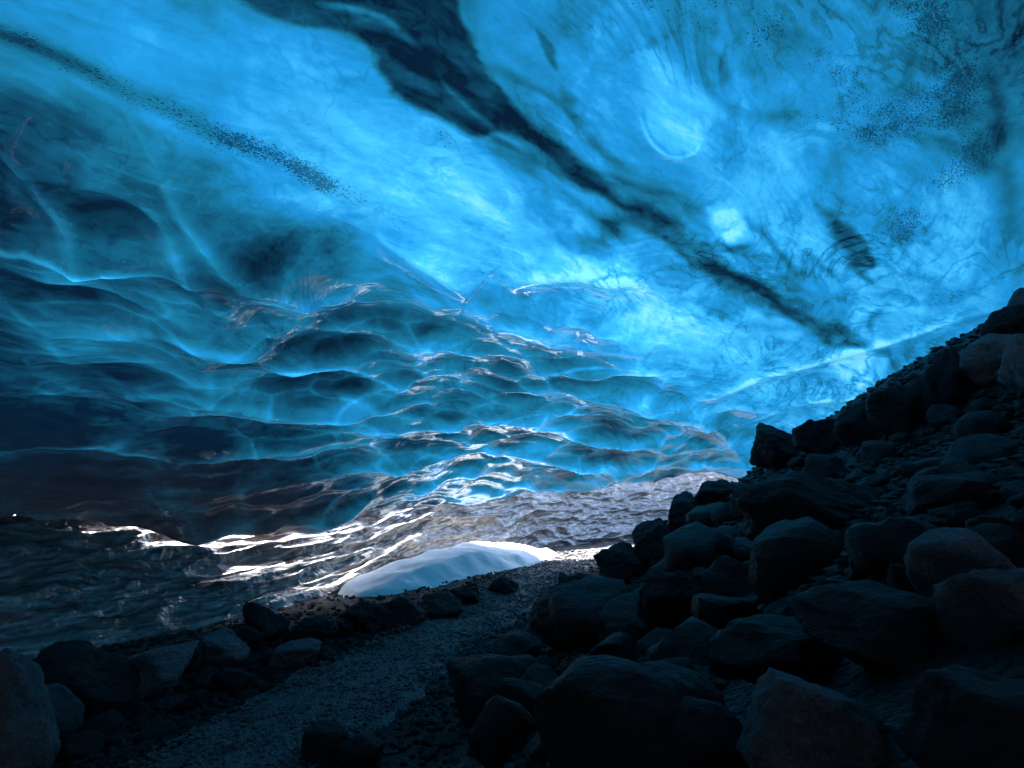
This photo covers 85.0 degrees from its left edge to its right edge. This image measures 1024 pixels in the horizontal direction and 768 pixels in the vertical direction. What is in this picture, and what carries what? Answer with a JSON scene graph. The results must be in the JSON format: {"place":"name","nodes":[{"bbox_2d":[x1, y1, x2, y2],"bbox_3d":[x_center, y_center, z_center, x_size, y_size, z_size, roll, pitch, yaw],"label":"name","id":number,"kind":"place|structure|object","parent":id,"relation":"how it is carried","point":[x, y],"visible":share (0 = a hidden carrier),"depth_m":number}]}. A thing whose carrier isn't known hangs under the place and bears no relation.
{"place":"outdoors","nodes":[
{"label":"outdoors","id":0,"kind":"place"},
{"bbox_2d":[0,472,737,658],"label":"water","id":1,"kind":"structure","parent":0,"point":[97,584],"depth_m":6.42},
{"bbox_2d":[133,546,633,767],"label":"path","id":2,"kind":"structure","parent":0,"point":[387,719],"depth_m":3.85},
{"bbox_2d":[383,595,425,630],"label":"rock","id":3,"kind":"object","parent":2,"relation":"on","point":[404,610],"visible":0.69,"depth_m":5.58},
{"bbox_2d":[558,572,569,584],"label":"rock","id":4,"kind":"object","parent":2,"relation":"on","point":[562,575],"visible":0.29,"depth_m":7.87},
{"bbox_2d":[0,0,1023,545],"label":"ceiling","id":5,"kind":"structure","parent":0,"point":[290,266],"depth_m":4.96},
{"bbox_2d":[51,323,1023,767],"bbox_3d":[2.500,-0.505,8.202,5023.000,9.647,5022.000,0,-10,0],"label":"ground","id":6,"kind":"structure","parent":0,"point":[885,695],"depth_m":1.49},
{"bbox_2d":[0,648,60,767],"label":"boulder","id":7,"kind":"object","parent":6,"relation":"on","point":[29,733],"visible":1,"depth_m":2.79},
{"bbox_2d":[45,683,85,736],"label":"boulder","id":8,"kind":"object","parent":6,"relation":"on","point":[68,707],"visible":0.36,"depth_m":3.13},
{"bbox_2d":[57,730,105,758],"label":"rock","id":9,"kind":"object","parent":6,"relation":"on","point":[82,744],"visible":0.81,"depth_m":2.99},
{"bbox_2d":[31,640,140,717],"bbox_3d":[-2.725,1.861,3.505,0.650,0.497,0.512,0,-10,1],"label":"boulder","id":10,"kind":"object","parent":6,"relation":"on","point":[94,679],"visible":0.56,"depth_m":3.43},
{"bbox_2d":[77,709,122,735],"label":"rock","id":11,"kind":"object","parent":6,"relation":"on","point":[107,723],"visible":0.62,"depth_m":3.26},
{"bbox_2d":[134,719,176,742],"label":"rock","id":12,"kind":"object","parent":6,"relation":"on","point":[157,729],"visible":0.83,"depth_m":3.25},
{"bbox_2d":[128,640,199,698],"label":"boulder","id":13,"kind":"object","parent":6,"relation":"on","point":[161,669],"visible":0.78,"depth_m":3.71},
{"bbox_2d":[173,698,192,712],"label":"rock","id":14,"kind":"object","parent":6,"relation":"on","point":[182,706],"visible":0.99,"depth_m":3.58},
{"bbox_2d":[180,719,199,729],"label":"rock","id":15,"kind":"object","parent":6,"relation":"on","point":[187,724],"visible":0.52,"depth_m":3.34},
{"bbox_2d":[183,637,205,673],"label":"rock","id":16,"kind":"object","parent":6,"relation":"on","point":[196,661],"visible":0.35,"depth_m":4.04},
{"bbox_2d":[186,689,209,707],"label":"rock","id":17,"kind":"object","parent":6,"relation":"on","point":[198,697],"visible":0.85,"depth_m":3.65},
{"bbox_2d":[203,627,249,667],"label":"rock","id":18,"kind":"object","parent":6,"relation":"on","point":[226,647],"visible":0.81,"depth_m":4.22},
{"bbox_2d":[213,666,254,695],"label":"rock","id":19,"kind":"object","parent":6,"relation":"on","point":[230,681],"visible":0.91,"depth_m":3.87},
{"bbox_2d":[236,689,257,705],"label":"rock","id":20,"kind":"object","parent":6,"relation":"on","point":[244,696],"visible":0.74,"depth_m":3.80},
{"bbox_2d":[242,656,252,666],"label":"rock","id":21,"kind":"object","parent":6,"relation":"on","point":[247,661],"visible":0.98,"depth_m":4.31},
{"bbox_2d":[232,623,265,650],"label":"rock","id":22,"kind":"object","parent":6,"relation":"on","point":[252,638],"visible":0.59,"depth_m":4.52},
{"bbox_2d":[242,601,289,643],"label":"rock","id":23,"kind":"object","parent":6,"relation":"on","point":[269,623],"visible":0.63,"depth_m":4.73},
{"bbox_2d":[263,684,274,691],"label":"rock","id":24,"kind":"object","parent":6,"relation":"on","point":[267,686],"visible":0.7,"depth_m":3.94},
{"bbox_2d":[267,638,321,670],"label":"rock","id":25,"kind":"object","parent":6,"relation":"on","point":[300,653],"visible":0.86,"depth_m":4.30},
{"bbox_2d":[281,614,337,642],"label":"rock","id":26,"kind":"object","parent":6,"relation":"on","point":[321,627],"visible":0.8,"depth_m":4.83},
{"bbox_2d":[301,721,348,767],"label":"rock","id":27,"kind":"object","parent":6,"relation":"on","point":[322,741],"visible":0.88,"depth_m":2.97},
{"bbox_2d":[318,645,333,658],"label":"rock","id":28,"kind":"object","parent":6,"relation":"on","point":[325,651],"visible":0.72,"depth_m":4.64},
{"bbox_2d":[330,618,353,637],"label":"rock","id":29,"kind":"object","parent":6,"relation":"on","point":[344,626],"visible":0.59,"depth_m":5.13},
{"bbox_2d":[337,732,385,767],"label":"rock","id":30,"kind":"object","parent":6,"relation":"on","point":[364,750],"visible":0.99,"depth_m":2.88},
{"bbox_2d":[338,601,385,634],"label":"rock","id":31,"kind":"object","parent":6,"relation":"on","point":[365,617],"visible":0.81,"depth_m":5.32},
{"bbox_2d":[419,591,462,619],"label":"rock","id":32,"kind":"object","parent":6,"relation":"on","point":[444,604],"visible":0.74,"depth_m":5.97},
{"bbox_2d":[338,542,558,597],"bbox_3d":[-0.487,3.041,9.434,1.537,0.616,6.173,-6,-11,30],"label":"snow drift","id":33,"kind":"object","parent":6,"relation":"on","point":[434,568],"visible":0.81,"depth_m":8.38},
{"bbox_2d":[451,586,480,604],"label":"rock","id":34,"kind":"object","parent":6,"relation":"on","point":[467,595],"visible":0.67,"depth_m":6.48},
{"bbox_2d":[468,746,474,757],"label":"rock","id":35,"kind":"object","parent":6,"relation":"on","point":[470,753],"visible":0.14,"depth_m":2.62},
{"bbox_2d":[447,653,539,723],"bbox_3d":[-0.095,1.902,3.552,0.510,0.399,0.590,6,-11,-30],"label":"boulder","id":36,"kind":"object","parent":6,"relation":"on","point":[474,680],"visible":0.7,"depth_m":3.42},
{"bbox_2d":[467,695,535,767],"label":"boulder","id":37,"kind":"object","parent":6,"relation":"on","point":[502,728],"visible":0.86,"depth_m":2.15},
{"bbox_2d":[488,577,518,593],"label":"rock","id":38,"kind":"object","parent":6,"relation":"on","point":[504,585],"visible":0.68,"depth_m":7.14},
{"bbox_2d":[493,630,542,655],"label":"boulder","id":39,"kind":"object","parent":6,"relation":"on","point":[514,642],"visible":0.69,"depth_m":4.43},
{"bbox_2d":[495,678,541,719],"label":"rock","id":40,"kind":"object","parent":6,"relation":"on","point":[524,693],"visible":0.3,"depth_m":2.59},
{"bbox_2d":[520,739,532,758],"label":"rock","id":41,"kind":"object","parent":6,"relation":"on","point":[526,748],"visible":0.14,"depth_m":1.98},
{"bbox_2d":[523,622,545,644],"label":"rock","id":42,"kind":"object","parent":6,"relation":"on","point":[527,628],"visible":0.09,"depth_m":5.00},
{"bbox_2d":[527,733,546,761],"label":"rock","id":43,"kind":"object","parent":6,"relation":"on","point":[535,750],"visible":0.3,"depth_m":1.81},
{"bbox_2d":[520,663,557,684],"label":"rock","id":44,"kind":"object","parent":6,"relation":"on","point":[541,674],"visible":0.29,"depth_m":3.24},
{"bbox_2d":[533,679,555,712],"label":"rock","id":45,"kind":"object","parent":6,"relation":"on","point":[543,686],"visible":0.06,"depth_m":2.43},
{"bbox_2d":[538,655,554,669],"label":"rock","id":46,"kind":"object","parent":6,"relation":"on","point":[547,660],"visible":0.27,"depth_m":3.69},
{"bbox_2d":[528,583,567,651],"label":"boulder","id":47,"kind":"object","parent":6,"relation":"on","point":[540,621],"visible":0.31,"depth_m":4.09},
{"bbox_2d":[560,572,585,583],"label":"rock","id":48,"kind":"object","parent":6,"relation":"on","point":[578,575],"visible":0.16,"depth_m":5.50},
{"bbox_2d":[549,575,628,649],"bbox_3d":[0.562,1.580,3.813,0.465,0.461,0.594,-9,-13,42],"label":"rock","id":49,"kind":"object","parent":6,"relation":"on","point":[576,606],"visible":0.66,"depth_m":3.71},
{"bbox_2d":[586,632,640,661],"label":"rock","id":50,"kind":"object","parent":6,"relation":"on","point":[621,645],"visible":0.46,"depth_m":2.23},
{"bbox_2d":[593,541,647,583],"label":"boulder","id":51,"kind":"object","parent":6,"relation":"on","point":[622,560],"visible":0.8,"depth_m":5.26},
{"bbox_2d":[603,589,639,608],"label":"rock","id":52,"kind":"object","parent":6,"relation":"on","point":[632,597],"visible":0.12,"depth_m":3.36},
{"bbox_2d":[595,600,648,641],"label":"boulder","id":53,"kind":"object","parent":6,"relation":"on","point":[617,616],"visible":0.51,"depth_m":2.77},
{"bbox_2d":[533,654,725,767],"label":"boulder","id":54,"kind":"object","parent":6,"relation":"on","point":[601,711],"visible":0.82,"depth_m":1.14},
{"bbox_2d":[632,518,669,560],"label":"boulder","id":55,"kind":"object","parent":6,"relation":"on","point":[648,535],"visible":0.62,"depth_m":5.38},
{"bbox_2d":[637,627,672,655],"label":"rock","id":56,"kind":"object","parent":6,"relation":"on","point":[651,638],"visible":0.39,"depth_m":2.33},
{"bbox_2d":[646,559,668,574],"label":"rock","id":57,"kind":"object","parent":6,"relation":"on","point":[661,565],"visible":0.19,"depth_m":3.70},
{"bbox_2d":[636,571,701,631],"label":"boulder","id":58,"kind":"object","parent":6,"relation":"on","point":[665,601],"visible":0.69,"depth_m":2.53},
{"bbox_2d":[658,657,694,670],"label":"rock","id":59,"kind":"object","parent":6,"relation":"on","point":[684,662],"visible":0.07,"depth_m":1.59},
{"bbox_2d":[666,491,695,531],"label":"boulder","id":60,"kind":"object","parent":6,"relation":"on","point":[682,505],"visible":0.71,"depth_m":6.42},
{"bbox_2d":[646,616,718,664],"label":"rock","id":61,"kind":"object","parent":6,"relation":"on","point":[690,637],"visible":0.56,"depth_m":1.74},
{"bbox_2d":[662,521,734,571],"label":"rock","id":62,"kind":"object","parent":6,"relation":"on","point":[689,546],"visible":0.62,"depth_m":3.30},
{"bbox_2d":[692,567,707,572],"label":"rock","id":63,"kind":"object","parent":6,"relation":"on","point":[698,570],"visible":0.1,"depth_m":3.10},
{"bbox_2d":[685,502,724,527],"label":"rock","id":64,"kind":"object","parent":6,"relation":"on","point":[701,514],"visible":0.4,"depth_m":5.46},
{"bbox_2d":[668,696,748,767],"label":"boulder","id":65,"kind":"object","parent":6,"relation":"on","point":[703,733],"visible":0.69,"depth_m":1.03},
{"bbox_2d":[693,479,740,505],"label":"boulder","id":66,"kind":"object","parent":6,"relation":"on","point":[710,492],"visible":0.52,"depth_m":6.09},
{"bbox_2d":[711,501,732,524],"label":"rock","id":67,"kind":"object","parent":6,"relation":"on","point":[721,514],"visible":0.56,"depth_m":5.10},
{"bbox_2d":[691,593,758,629],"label":"rock","id":68,"kind":"object","parent":6,"relation":"on","point":[718,612],"visible":0.62,"depth_m":1.94},
{"bbox_2d":[715,525,737,537],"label":"rock","id":69,"kind":"object","parent":6,"relation":"on","point":[730,531],"visible":0.29,"depth_m":4.33},
{"bbox_2d":[701,555,754,597],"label":"boulder","id":70,"kind":"object","parent":6,"relation":"on","point":[725,575],"visible":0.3,"depth_m":2.47},
{"bbox_2d":[729,494,742,520],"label":"rock","id":71,"kind":"object","parent":6,"relation":"on","point":[736,513],"visible":0.16,"depth_m":4.89},
{"bbox_2d":[732,537,752,561],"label":"rock","id":72,"kind":"object","parent":6,"relation":"on","point":[741,548],"visible":0.29,"depth_m":3.12},
{"bbox_2d":[738,523,746,537],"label":"rock","id":73,"kind":"object","parent":6,"relation":"on","point":[741,534],"visible":0.18,"depth_m":4.10},
{"bbox_2d":[750,597,763,605],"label":"rock","id":74,"kind":"object","parent":6,"relation":"on","point":[757,601],"visible":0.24,"depth_m":2.13},
{"bbox_2d":[706,614,842,683],"bbox_3d":[0.629,0.654,1.333,0.326,0.174,0.240,2,-10,-11],"label":"boulder","id":75,"kind":"object","parent":6,"relation":"on","point":[751,649],"visible":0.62,"depth_m":1.28},
{"bbox_2d":[766,473,783,479],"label":"rock","id":76,"kind":"object","parent":6,"relation":"on","point":[775,475],"visible":0.22,"depth_m":5.16},
{"bbox_2d":[749,423,801,469],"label":"boulder","id":77,"kind":"object","parent":6,"relation":"on","point":[773,448],"visible":0.79,"depth_m":6.18},
{"bbox_2d":[764,597,786,613],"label":"rock","id":78,"kind":"object","parent":6,"relation":"on","point":[773,606],"visible":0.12,"depth_m":1.70},
{"bbox_2d":[787,456,804,470],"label":"rock","id":79,"kind":"object","parent":6,"relation":"on","point":[794,462],"visible":0.79,"depth_m":5.37},
{"bbox_2d":[749,516,844,605],"bbox_3d":[1.008,0.652,1.940,0.381,0.368,0.313,-2,-10,10],"label":"rock","id":80,"kind":"object","parent":6,"relation":"on","point":[786,555],"visible":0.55,"depth_m":1.85},
{"bbox_2d":[798,452,808,457],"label":"rock","id":81,"kind":"object","parent":6,"relation":"on","point":[803,454],"visible":0.39,"depth_m":5.84},
{"bbox_2d":[732,472,883,540],"bbox_3d":[1.437,0.601,2.616,0.748,0.369,0.553,4,-11,-23],"label":"boulder","id":82,"kind":"object","parent":6,"relation":"on","point":[832,504],"visible":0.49,"depth_m":2.50},
{"bbox_2d":[735,667,886,767],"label":"boulder","id":83,"kind":"object","parent":6,"relation":"on","point":[793,721],"visible":1,"depth_m":0.89},
{"bbox_2d":[797,580,827,592],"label":"rock","id":84,"kind":"object","parent":6,"relation":"on","point":[803,588],"visible":0.17,"depth_m":1.57},
{"bbox_2d":[791,418,842,453],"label":"boulder","id":85,"kind":"object","parent":6,"relation":"on","point":[808,436],"visible":0.81,"depth_m":5.12},
{"bbox_2d":[802,453,849,478],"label":"rock","id":86,"kind":"object","parent":6,"relation":"on","point":[824,465],"visible":0.52,"depth_m":4.12},
{"bbox_2d":[843,470,865,481],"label":"rock","id":87,"kind":"object","parent":6,"relation":"on","point":[856,475],"visible":0.45,"depth_m":3.55},
{"bbox_2d":[833,401,878,447],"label":"boulder","id":88,"kind":"object","parent":6,"relation":"on","point":[852,426],"visible":0.69,"depth_m":4.55},
{"bbox_2d":[792,580,947,674],"bbox_3d":[0.772,0.520,1.171,0.286,0.194,0.262,2,-10,-13],"label":"boulder","id":89,"kind":"object","parent":6,"relation":"on","point":[875,625],"visible":0.76,"depth_m":1.11},
{"bbox_2d":[856,471,890,486],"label":"rock","id":90,"kind":"object","parent":6,"relation":"on","point":[880,479],"visible":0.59,"depth_m":3.18},
{"bbox_2d":[860,440,897,462],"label":"rock","id":91,"kind":"object","parent":6,"relation":"on","point":[877,451],"visible":0.73,"depth_m":3.84},
{"bbox_2d":[879,503,901,519],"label":"rock","id":92,"kind":"object","parent":6,"relation":"on","point":[889,510],"visible":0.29,"depth_m":2.15},
{"bbox_2d":[844,517,938,574],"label":"rock","id":93,"kind":"object","parent":6,"relation":"on","point":[876,548],"visible":0.48,"depth_m":1.47},
{"bbox_2d":[866,384,926,434],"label":"boulder","id":94,"kind":"object","parent":6,"relation":"on","point":[892,409],"visible":0.81,"depth_m":4.15},
{"bbox_2d":[893,449,906,457],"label":"rock","id":95,"kind":"object","parent":6,"relation":"on","point":[899,453],"visible":0.59,"depth_m":3.63},
{"bbox_2d":[889,432,911,442],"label":"rock","id":96,"kind":"object","parent":6,"relation":"on","point":[896,437],"visible":0.85,"depth_m":3.96},
{"bbox_2d":[886,563,919,594],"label":"boulder","id":97,"kind":"object","parent":6,"relation":"on","point":[897,578],"visible":0.14,"depth_m":1.35},
{"bbox_2d":[894,456,943,479],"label":"rock","id":98,"kind":"object","parent":6,"relation":"on","point":[909,470],"visible":0.25,"depth_m":2.50},
{"bbox_2d":[909,372,942,417],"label":"boulder","id":99,"kind":"object","parent":6,"relation":"on","point":[923,385],"visible":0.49,"depth_m":4.07},
{"bbox_2d":[925,404,964,427],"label":"rock","id":100,"kind":"object","parent":6,"relation":"on","point":[939,415],"visible":0.58,"depth_m":3.79},
{"bbox_2d":[935,438,955,445],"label":"rock","id":101,"kind":"object","parent":6,"relation":"on","point":[938,442],"visible":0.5,"depth_m":3.18},
{"bbox_2d":[909,457,982,481],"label":"rock","id":102,"kind":"object","parent":6,"relation":"on","point":[956,465],"visible":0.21,"depth_m":1.91},
{"bbox_2d":[902,471,998,516],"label":"rock","id":103,"kind":"object","parent":6,"relation":"on","point":[923,493],"visible":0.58,"depth_m":1.66},
{"bbox_2d":[924,345,982,405],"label":"boulder","id":104,"kind":"object","parent":6,"relation":"on","point":[957,385],"visible":0.63,"depth_m":3.96},
{"bbox_2d":[895,664,1023,767],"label":"boulder","id":105,"kind":"object","parent":6,"relation":"on","point":[959,716],"visible":1,"depth_m":0.73},
{"bbox_2d":[903,527,1016,596],"bbox_3d":[0.993,0.418,1.233,0.213,0.195,0.188,-7,-12,37],"label":"boulder","id":106,"kind":"object","parent":6,"relation":"on","point":[935,556],"visible":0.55,"depth_m":1.22},
{"bbox_2d":[943,506,989,527],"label":"rock","id":107,"kind":"object","parent":6,"relation":"on","point":[959,518],"visible":0.45,"depth_m":1.46},
{"bbox_2d":[931,568,1023,648],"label":"boulder","id":108,"kind":"object","parent":6,"relation":"on","point":[980,608],"visible":0.97,"depth_m":1.01},
{"bbox_2d":[940,433,1020,465],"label":"rock","id":109,"kind":"object","parent":6,"relation":"on","point":[974,449],"visible":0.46,"depth_m":2.20},
{"bbox_2d":[953,410,1008,439],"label":"rock","id":110,"kind":"object","parent":6,"relation":"on","point":[978,422],"visible":0.48,"depth_m":2.94},
{"bbox_2d":[969,398,1000,411],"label":"rock","id":111,"kind":"object","parent":6,"relation":"on","point":[983,404],"visible":0.54,"depth_m":3.44},
{"bbox_2d":[958,333,1012,387],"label":"boulder","id":112,"kind":"object","parent":6,"relation":"on","point":[980,363],"visible":0.48,"depth_m":3.85},
{"bbox_2d":[965,515,1010,527],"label":"rock","id":113,"kind":"object","parent":6,"relation":"on","point":[975,521],"visible":0.48,"depth_m":1.37},
{"bbox_2d":[967,522,1023,564],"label":"rock","id":114,"kind":"object","parent":6,"relation":"on","point":[1007,541],"visible":0.48,"depth_m":1.29},
{"bbox_2d":[980,304,1023,335],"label":"boulder","id":115,"kind":"object","parent":6,"relation":"on","point":[1007,319],"visible":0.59,"depth_m":4.50},
{"bbox_2d":[997,334,1023,390],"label":"boulder","id":116,"kind":"object","parent":6,"relation":"on","point":[1011,373],"visible":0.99,"depth_m":3.40},
{"bbox_2d":[999,479,1023,499],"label":"rock","id":117,"kind":"object","parent":6,"relation":"on","point":[1010,489],"visible":0.73,"depth_m":1.49},
{"bbox_2d":[1007,287,1023,305],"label":"boulder","id":118,"kind":"object","parent":6,"relation":"on","point":[1017,296],"visible":0.17,"depth_m":4.81},
{"bbox_2d":[1007,492,1023,507],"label":"rock","id":119,"kind":"object","parent":6,"relation":"on","point":[1016,501],"visible":0.98,"depth_m":1.41},
{"bbox_2d":[1014,400,1023,410],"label":"rock","id":120,"kind":"object","parent":6,"relation":"on","point":[1019,406],"visible":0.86,"depth_m":3.02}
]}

